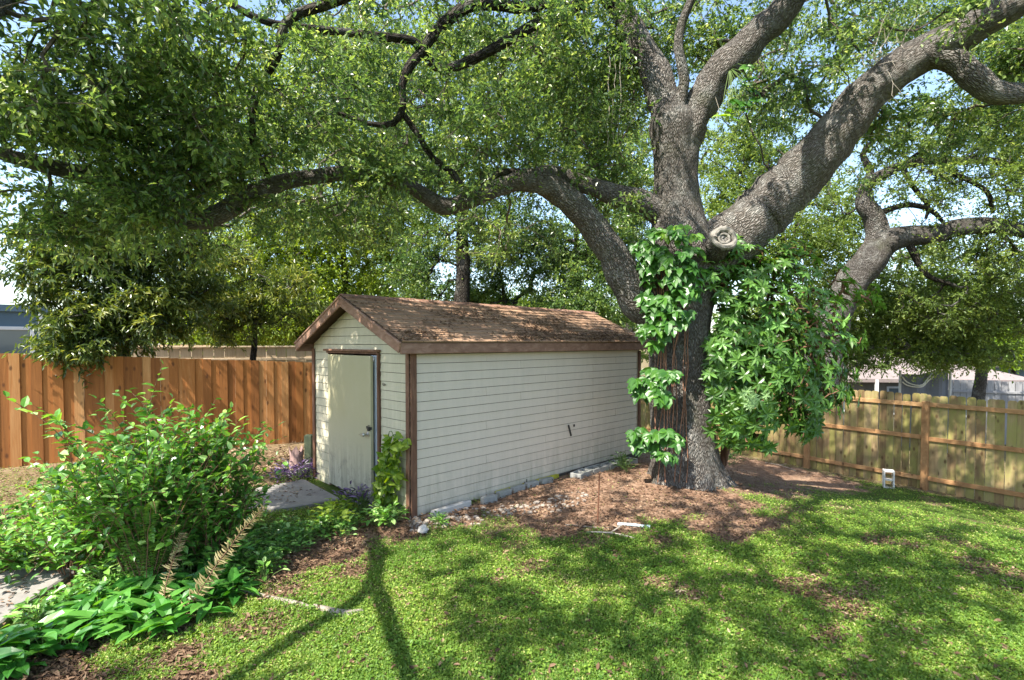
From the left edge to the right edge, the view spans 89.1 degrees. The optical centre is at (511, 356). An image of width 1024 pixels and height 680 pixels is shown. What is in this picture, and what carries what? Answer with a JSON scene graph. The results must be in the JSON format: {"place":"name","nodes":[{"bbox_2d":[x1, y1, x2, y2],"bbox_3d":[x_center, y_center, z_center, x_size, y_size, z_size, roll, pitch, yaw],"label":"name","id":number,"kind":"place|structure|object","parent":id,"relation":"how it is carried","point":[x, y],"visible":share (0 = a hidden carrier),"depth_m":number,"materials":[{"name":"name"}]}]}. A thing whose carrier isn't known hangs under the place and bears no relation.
{"place":"outdoors","nodes":[
{"label":"outdoors","id":0,"kind":"place"},
{"bbox_2d":[0,304,47,352],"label":"blue house","id":1,"kind":"structure","parent":0,"point":[13,323],"depth_m":14.04,"materials":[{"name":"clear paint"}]},
{"bbox_2d":[0,326,34,352],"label":"window","id":2,"kind":"structure","parent":1,"relation":"in","point":[9,335],"depth_m":14.03,"materials":[{"name":"grey glass"}]},
{"bbox_2d":[0,479,338,628],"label":"path","id":3,"kind":"structure","parent":0,"point":[49,580],"depth_m":4.67,"materials":[{"name":"concrete"}]},
{"bbox_2d":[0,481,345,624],"bbox_3d":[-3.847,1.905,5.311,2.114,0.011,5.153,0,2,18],"label":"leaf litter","id":4,"kind":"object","parent":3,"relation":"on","point":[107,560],"visible":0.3,"depth_m":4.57,"materials":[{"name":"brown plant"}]},
{"bbox_2d":[0,349,1023,679],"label":"ground","id":5,"kind":"structure","parent":0,"point":[774,473],"depth_m":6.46,"materials":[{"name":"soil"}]},
{"bbox_2d":[0,490,91,583],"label":"leafy shrub","id":6,"kind":"object","parent":5,"relation":"on","point":[14,558],"visible":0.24,"depth_m":4.79,"materials":[{"name":"green plant"}]},
{"bbox_2d":[0,476,99,517],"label":"leafy shrub","id":7,"kind":"object","parent":5,"relation":"on","point":[31,490],"visible":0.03,"depth_m":6.51,"materials":[{"name":"green plant"}]},
{"bbox_2d":[2,558,167,627],"bbox_3d":[-3.376,1.891,4.409,0.984,0.219,1.511,0,2,0],"label":"leafy plant","id":8,"kind":"object","parent":5,"relation":"on","point":[58,595],"visible":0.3,"depth_m":4.05,"materials":[{"name":"green plant"}]},
{"bbox_2d":[0,208,244,387],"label":"long leaf tree","id":9,"kind":"object","parent":5,"relation":"on","point":[86,327],"visible":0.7,"depth_m":9.47,"materials":[{"name":"green plant"}]},
{"bbox_2d":[0,555,263,679],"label":"broad leaf plant","id":10,"kind":"object","parent":5,"relation":"on","point":[98,615],"visible":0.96,"depth_m":3.77,"materials":[{"name":"green plant"}]},
{"bbox_2d":[0,360,287,585],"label":"leafy shrub","id":11,"kind":"object","parent":5,"relation":"on","point":[169,475],"visible":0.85,"depth_m":4.46,"materials":[{"name":"green plant"}]},
{"bbox_2d":[89,476,216,593],"bbox_3d":[-2.985,1.485,4.387,0.881,0.930,1.237,-1,2,-40],"label":"sword fern","id":12,"kind":"object","parent":5,"relation":"on","point":[154,559],"visible":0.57,"depth_m":4.24,"materials":[{"name":"green plant"}]},
{"bbox_2d":[0,353,311,467],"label":"cedar fence","id":13,"kind":"object","parent":5,"relation":"on","point":[286,387],"visible":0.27,"depth_m":9.68,"materials":[{"name":"brown wood"}]},
{"bbox_2d":[159,532,187,599],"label":"dried frond","id":14,"kind":"object","parent":5,"relation":"on","point":[169,580],"visible":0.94,"depth_m":4.11,"materials":[{"name":"beige plant"}]},
{"bbox_2d":[68,518,285,594],"bbox_3d":[-2.945,1.828,4.922,1.634,0.310,1.574,0,2,0],"label":"leafy plant","id":15,"kind":"object","parent":5,"relation":"on","point":[248,547],"visible":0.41,"depth_m":4.64,"materials":[{"name":"green plant"}]},
{"bbox_2d":[132,345,311,411],"bbox_3d":[-6.120,0.693,14.750,7.555,2.062,0.080,-1,2,-30],"label":"old board fence","id":16,"kind":"object","parent":5,"relation":"on","point":[288,353],"visible":0.1,"depth_m":13.95,"materials":[{"name":"brown wood"}]},
{"bbox_2d":[181,503,267,613],"bbox_3d":[-2.268,1.613,4.161,0.643,0.747,0.168,-1,2,-43],"label":"dried frond","id":17,"kind":"object","parent":5,"relation":"on","point":[199,582],"visible":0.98,"depth_m":4.12,"materials":[{"name":"beige plant"}]},
{"bbox_2d":[214,482,271,530],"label":"leafy shrub","id":18,"kind":"object","parent":5,"relation":"on","point":[254,506],"visible":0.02,"depth_m":5.69,"materials":[{"name":"green plant"}]},
{"bbox_2d":[166,232,328,420],"bbox_3d":[-6.544,-0.606,12.698,4.106,5.174,2.452,0,2,0],"label":"long leaf tree","id":19,"kind":"object","parent":5,"relation":"on","point":[252,315],"visible":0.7,"depth_m":12.42,"materials":[{"name":"green plant"}]},
{"bbox_2d":[239,589,319,616],"bbox_3d":[-1.929,1.989,4.229,1.037,0.060,0.103,1,2,23],"label":"exposed root","id":20,"kind":"object","parent":5,"relation":"on","point":[280,598],"visible":0.38,"depth_m":4.22,"materials":[{"name":"beige plant"}]},
{"bbox_2d":[62,2,498,356],"bbox_3d":[-8.924,-6.514,21.553,18.686,16.565,6.422,0,2,0],"label":"broadleaf tree","id":21,"kind":"object","parent":5,"relation":"on","point":[421,19],"visible":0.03,"depth_m":20.97,"materials":[{"name":"green plant"}]},
{"bbox_2d":[261,457,318,482],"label":"purple plant","id":22,"kind":"object","parent":5,"relation":"on","point":[308,471],"visible":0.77,"depth_m":8.01,"materials":[{"name":"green plant"}]},
{"bbox_2d":[289,446,303,472],"bbox_3d":[-3.520,1.686,8.490,0.300,0.501,0.300,0,2,0],"label":"tree stump","id":23,"kind":"object","parent":5,"relation":"on","point":[296,455],"visible":0.68,"depth_m":8.40,"materials":[{"name":"brown wood"}]},
{"bbox_2d":[143,173,455,360],"bbox_3d":[-7.339,-2.422,18.647,10.849,8.530,5.831,-1,2,-21],"label":"broadleaf tree","id":24,"kind":"object","parent":5,"relation":"on","point":[328,274],"visible":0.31,"depth_m":17.87,"materials":[{"name":"green plant"}]},
{"bbox_2d":[242,503,363,582],"bbox_3d":[-2.091,1.862,5.380,1.239,0.217,1.799,-1,2,-23],"label":"leafy plant","id":25,"kind":"object","parent":5,"relation":"on","point":[288,536],"visible":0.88,"depth_m":5.43,"materials":[{"name":"green plant"}]},
{"bbox_2d":[304,434,312,464],"bbox_3d":[-3.499,1.634,8.971,0.130,0.560,0.130,0,2,0],"label":"wooden post","id":26,"kind":"object","parent":5,"relation":"on","point":[308,445],"visible":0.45,"depth_m":8.91,"materials":[{"name":"green wood"}]},
{"bbox_2d":[308,495,360,532],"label":"variegated plant","id":27,"kind":"object","parent":5,"relation":"on","point":[331,506],"visible":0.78,"depth_m":5.94,"materials":[{"name":"green plant"}]},
{"bbox_2d":[313,604,363,616],"bbox_3d":[-1.370,1.991,4.051,0.438,0.079,0.131,0,2,12],"label":"exposed root","id":28,"kind":"object","parent":5,"relation":"on","point":[323,607],"visible":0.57,"depth_m":4.03,"materials":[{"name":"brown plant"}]},
{"bbox_2d":[332,480,374,514],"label":"purple plant","id":29,"kind":"object","parent":5,"relation":"on","point":[354,496],"visible":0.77,"depth_m":6.66,"materials":[{"name":"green plant"}]},
{"bbox_2d":[358,499,409,526],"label":"leafy plant","id":30,"kind":"object","parent":5,"relation":"on","point":[380,515],"visible":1,"depth_m":6.00,"materials":[{"name":"green plant"}]},
{"bbox_2d":[290,82,547,301],"bbox_3d":[-3.005,-3.403,16.497,8.527,10.565,4.345,0,2,11],"label":"broadleaf tree","id":31,"kind":"object","parent":5,"relation":"on","point":[461,279],"visible":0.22,"depth_m":15.85,"materials":[{"name":"green plant"}]},
{"bbox_2d":[418,524,428,533],"bbox_3d":[-0.980,1.917,5.760,0.132,0.101,0.140,0,2,0],"label":"white rock","id":32,"kind":"object","parent":5,"relation":"on","point":[423,528],"visible":0.91,"depth_m":5.71,"materials":[{"name":"stone"}]},
{"bbox_2d":[429,510,448,525],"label":"weed","id":33,"kind":"object","parent":5,"relation":"on","point":[440,517],"visible":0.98,"depth_m":6.04,"materials":[{"name":"green plant"}]},
{"bbox_2d":[430,500,470,516],"bbox_3d":[-0.755,1.906,6.494,0.070,0.090,0.620,1,2,43],"label":"edging slab","id":34,"kind":"object","parent":5,"relation":"on","point":[456,506],"depth_m":6.47,"materials":[{"name":"grey concrete"}]},
{"bbox_2d":[108,253,802,368],"bbox_3d":[-1.821,-1.738,23.625,36.360,6.582,6.823,0,2,-5],"label":"foliage","id":35,"kind":"object","parent":5,"relation":"on","point":[643,354],"visible":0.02,"depth_m":23.34,"materials":[{"name":"green plant"}]},
{"bbox_2d":[294,294,647,518],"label":"garden shed","id":36,"kind":"structure","parent":5,"relation":"on","point":[479,412],"depth_m":7.26,"materials":[{"name":"white"}]},
{"bbox_2d":[328,354,373,502],"bbox_3d":[-2.258,0.929,7.110,0.130,1.890,1.353,-1,2,-42],"label":"door","id":37,"kind":"structure","parent":36,"relation":"in","point":[350,377],"depth_m":7.06,"materials":[{"name":"paint"}]},
{"bbox_2d":[370,431,411,512],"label":"climbing vine","id":38,"kind":"object","parent":36,"relation":"attached to","point":[387,470],"depth_m":6.26,"materials":[{"name":"green plant"}]},
{"bbox_2d":[350,296,647,341],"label":"leaf litter","id":39,"kind":"object","parent":36,"relation":"on","point":[541,328],"visible":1,"depth_m":7.94,"materials":[{"name":"brown plant"}]},
{"bbox_2d":[480,494,497,504],"bbox_3d":[-0.304,1.900,6.891,0.240,0.100,0.080,-1,2,-44],"label":"edging brick","id":40,"kind":"object","parent":5,"relation":"on","point":[491,498],"visible":0.96,"depth_m":6.86,"materials":[{"name":"concrete"}]},
{"bbox_2d":[408,491,588,531],"bbox_3d":[-0.052,1.923,6.460,2.527,0.072,0.746,-1,2,-24],"label":"rubble","id":41,"kind":"object","parent":5,"relation":"on","point":[425,521],"visible":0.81,"depth_m":6.40,"materials":[{"name":"grey stone"}]},
{"bbox_2d":[496,488,511,498],"bbox_3d":[-0.114,1.893,7.153,0.080,0.100,0.240,1,2,44],"label":"edging brick","id":42,"kind":"object","parent":5,"relation":"on","point":[503,493],"visible":0.73,"depth_m":7.11,"materials":[{"name":"concrete"}]},
{"bbox_2d":[0,0,1023,491],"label":"oak tree","id":43,"kind":"object","parent":5,"relation":"on","point":[136,196],"visible":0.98,"depth_m":6.92,"materials":[{"name":"green plant"}]},
{"bbox_2d":[625,224,714,481],"bbox_3d":[2.240,0.003,7.414,1.250,3.706,0.605,0,2,17],"label":"trunk creeper","id":44,"kind":"object","parent":43,"relation":"attached to","point":[654,382],"visible":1,"depth_m":7.33,"materials":[{"name":"green plant"}]},
{"bbox_2d":[713,63,766,120],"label":"creeper sprig","id":45,"kind":"object","parent":43,"relation":"hanging from","point":[745,67],"visible":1,"depth_m":7.29,"materials":[{"name":"green plant"}]},
{"bbox_2d":[0,454,1023,679],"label":"grass","id":46,"kind":"structure","parent":5,"relation":"on","point":[995,651],"depth_m":3.97,"materials":[{"name":"green plant"}]},
{"bbox_2d":[510,484,524,492],"bbox_3d":[0.084,1.887,7.380,0.080,0.100,0.240,1,2,43],"label":"edging brick","id":47,"kind":"object","parent":5,"relation":"on","point":[517,488],"visible":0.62,"depth_m":7.34,"materials":[{"name":"concrete"}]},
{"bbox_2d":[488,283,554,306],"bbox_3d":[-0.130,-0.858,25.654,6.637,5.737,5.297,0,2,0],"label":"broadleaf tree","id":48,"kind":"object","parent":5,"relation":"on","point":[524,300],"visible":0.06,"depth_m":25.05,"materials":[{"name":"green plant"}]},
{"bbox_2d":[524,480,538,487],"bbox_3d":[0.288,1.882,7.599,0.240,0.100,0.080,-1,2,-43],"label":"edging brick","id":49,"kind":"object","parent":5,"relation":"on","point":[533,483],"visible":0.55,"depth_m":7.55,"materials":[{"name":"concrete"}]},
{"bbox_2d":[428,131,653,329],"bbox_3d":[1.298,-2.387,17.302,8.266,10.226,4.956,0,2,0],"label":"broadleaf tree","id":50,"kind":"object","parent":5,"relation":"on","point":[571,278],"visible":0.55,"depth_m":16.71,"materials":[{"name":"green plant"}]},
{"bbox_2d":[539,476,552,483],"bbox_3d":[0.514,1.877,7.798,0.240,0.100,0.080,-1,2,-42],"label":"edging brick","id":51,"kind":"object","parent":5,"relation":"on","point":[546,480],"visible":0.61,"depth_m":7.76,"materials":[{"name":"concrete"}]},
{"bbox_2d":[570,468,592,478],"bbox_3d":[1.097,1.911,8.207,0.200,0.200,0.400,1,2,36],"label":"concrete block","id":52,"kind":"object","parent":5,"relation":"on","point":[580,473],"depth_m":8.17,"materials":[{"name":"grey concrete"}]},
{"bbox_2d":[565,524,620,527],"bbox_3d":[0.927,1.940,5.925,0.639,0.030,0.078,0,2,5],"label":"exposed root","id":53,"kind":"object","parent":5,"relation":"on","point":[589,526],"visible":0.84,"depth_m":5.90,"materials":[{"name":"beige plant"}]},
{"bbox_2d":[584,463,608,473],"bbox_3d":[1.393,1.909,8.547,0.400,0.200,0.200,-1,2,-43],"label":"concrete block","id":54,"kind":"object","parent":5,"relation":"on","point":[596,468],"depth_m":8.53,"materials":[{"name":"grey concrete"}]},
{"bbox_2d":[597,473,600,522],"bbox_3d":[1.000,1.695,6.006,0.042,0.690,0.024,0,2,0],"label":"steel rod","id":55,"kind":"object","parent":5,"relation":"on","point":[599,474],"visible":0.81,"depth_m":6.00,"materials":[{"name":"brown metal"}]},
{"bbox_2d":[587,526,631,537],"bbox_3d":[1.068,1.892,5.648,0.521,0.121,0.017,1,2,20],"label":"fallen stick","id":56,"kind":"object","parent":5,"relation":"on","point":[611,532],"visible":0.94,"depth_m":5.64,"materials":[{"name":"grey wood"}]},
{"bbox_2d":[601,460,622,469],"bbox_3d":[1.703,1.906,8.859,0.200,0.200,0.400,1,2,43],"label":"concrete block","id":57,"kind":"object","parent":5,"relation":"on","point":[610,464],"depth_m":8.81,"materials":[{"name":"grey concrete"}]},
{"bbox_2d":[608,451,637,471],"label":"weed","id":58,"kind":"object","parent":5,"relation":"on","point":[618,458],"visible":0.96,"depth_m":8.69,"materials":[{"name":"green plant"}]},
{"bbox_2d":[620,457,637,464],"bbox_3d":[2.020,1.916,9.178,0.400,0.200,0.200,-1,2,-40],"label":"concrete block","id":59,"kind":"object","parent":5,"relation":"on","point":[634,461],"depth_m":9.18,"materials":[{"name":"grey concrete"}]},
{"bbox_2d":[618,523,649,527],"bbox_3d":[1.390,1.933,5.938,0.362,0.050,0.044,0,2,14],"label":"plastic pipe","id":60,"kind":"object","parent":5,"relation":"on","point":[631,524],"visible":0.87,"depth_m":5.93,"materials":[{"name":"white plastic"}]},
{"bbox_2d":[471,14,891,331],"bbox_3d":[6.714,-5.791,21.815,17.426,17.210,4.882,0,2,0],"label":"broadleaf tree","id":61,"kind":"object","parent":5,"relation":"on","point":[702,169],"visible":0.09,"depth_m":21.51,"materials":[{"name":"green plant"}]},
{"bbox_2d":[719,450,743,464],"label":"weed","id":62,"kind":"object","parent":5,"relation":"on","point":[731,456],"visible":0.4,"depth_m":13.24,"materials":[{"name":"green plant"}]},
{"bbox_2d":[699,234,886,467],"bbox_3d":[4.327,0.139,8.340,4.034,3.993,2.167,-1,2,-43],"label":"umbrella shrub","id":63,"kind":"object","parent":5,"relation":"on","point":[742,359],"visible":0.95,"depth_m":7.38,"materials":[{"name":"green plant"}]},
{"bbox_2d":[699,74,900,376],"bbox_3d":[9.373,-3.157,17.346,7.090,12.341,5.290,0,2,0],"label":"broadleaf tree","id":64,"kind":"object","parent":5,"relation":"on","point":[721,201],"visible":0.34,"depth_m":17.13,"materials":[{"name":"green plant"}]},
{"bbox_2d":[641,376,1023,508],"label":"pine fence","id":65,"kind":"object","parent":5,"relation":"on","point":[858,452],"visible":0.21,"depth_m":11.11,"materials":[{"name":"beige wood"}]},
{"bbox_2d":[735,346,1023,428],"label":"tan house","id":66,"kind":"structure","parent":5,"relation":"on","point":[876,382],"depth_m":23.36,"materials":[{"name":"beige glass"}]},
{"bbox_2d":[886,386,898,398],"bbox_3d":[17.631,1.999,23.366,1.490,1.290,0.070,0,2,8],"label":"window","id":67,"kind":"structure","parent":66,"relation":"in","point":[894,389],"depth_m":23.41,"materials":[{"name":"grey glass"}]},
{"bbox_2d":[882,469,894,488],"bbox_3d":[8.173,2.668,11.292,0.200,0.400,0.200,1,2,28],"label":"concrete block","id":68,"kind":"object","parent":5,"relation":"on","point":[891,479],"depth_m":11.24,"materials":[{"name":"grey concrete"}]},
{"bbox_2d":[790,84,1023,394],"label":"oak tree","id":69,"kind":"object","parent":5,"relation":"on","point":[867,263],"visible":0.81,"depth_m":14.09,"materials":[{"name":"green plant"}]},
{"bbox_2d":[792,206,1023,453],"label":"broadleaf tree","id":70,"kind":"object","parent":5,"relation":"on","point":[979,348],"visible":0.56,"depth_m":15.76,"materials":[{"name":"green plant"}]},
{"bbox_2d":[898,370,951,452],"bbox_3d":[14.134,1.802,17.790,1.535,3.086,0.286,0,2,16],"label":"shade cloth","id":71,"kind":"object","parent":5,"relation":"on","point":[940,388],"visible":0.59,"depth_m":17.82,"materials":[{"name":"grey fabric"}]},
{"bbox_2d":[855,0,1023,188],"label":"broadleaf tree","id":72,"kind":"object","parent":5,"relation":"on","point":[935,25],"visible":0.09,"depth_m":14.23,"materials":[{"name":"green plant"}]},
{"bbox_2d":[948,380,1023,443],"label":"grey fence","id":73,"kind":"object","parent":5,"relation":"on","point":[1006,392],"visible":0.3,"depth_m":20.03,"materials":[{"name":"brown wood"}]},
{"bbox_2d":[965,315,1023,374],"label":"broadleaf tree","id":74,"kind":"object","parent":5,"relation":"on","point":[1014,369],"visible":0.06,"depth_m":28.38,"materials":[{"name":"green plant"}]},
{"bbox_2d":[995,361,1023,387],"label":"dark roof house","id":75,"kind":"structure","parent":5,"relation":"on","point":[1021,372],"depth_m":31.60,"materials":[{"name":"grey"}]},
{"bbox_2d":[0,0,1023,344],"label":"sky","id":76,"kind":"structure","parent":0,"point":[7,295],"materials":[{"name":"white"}]}
]}

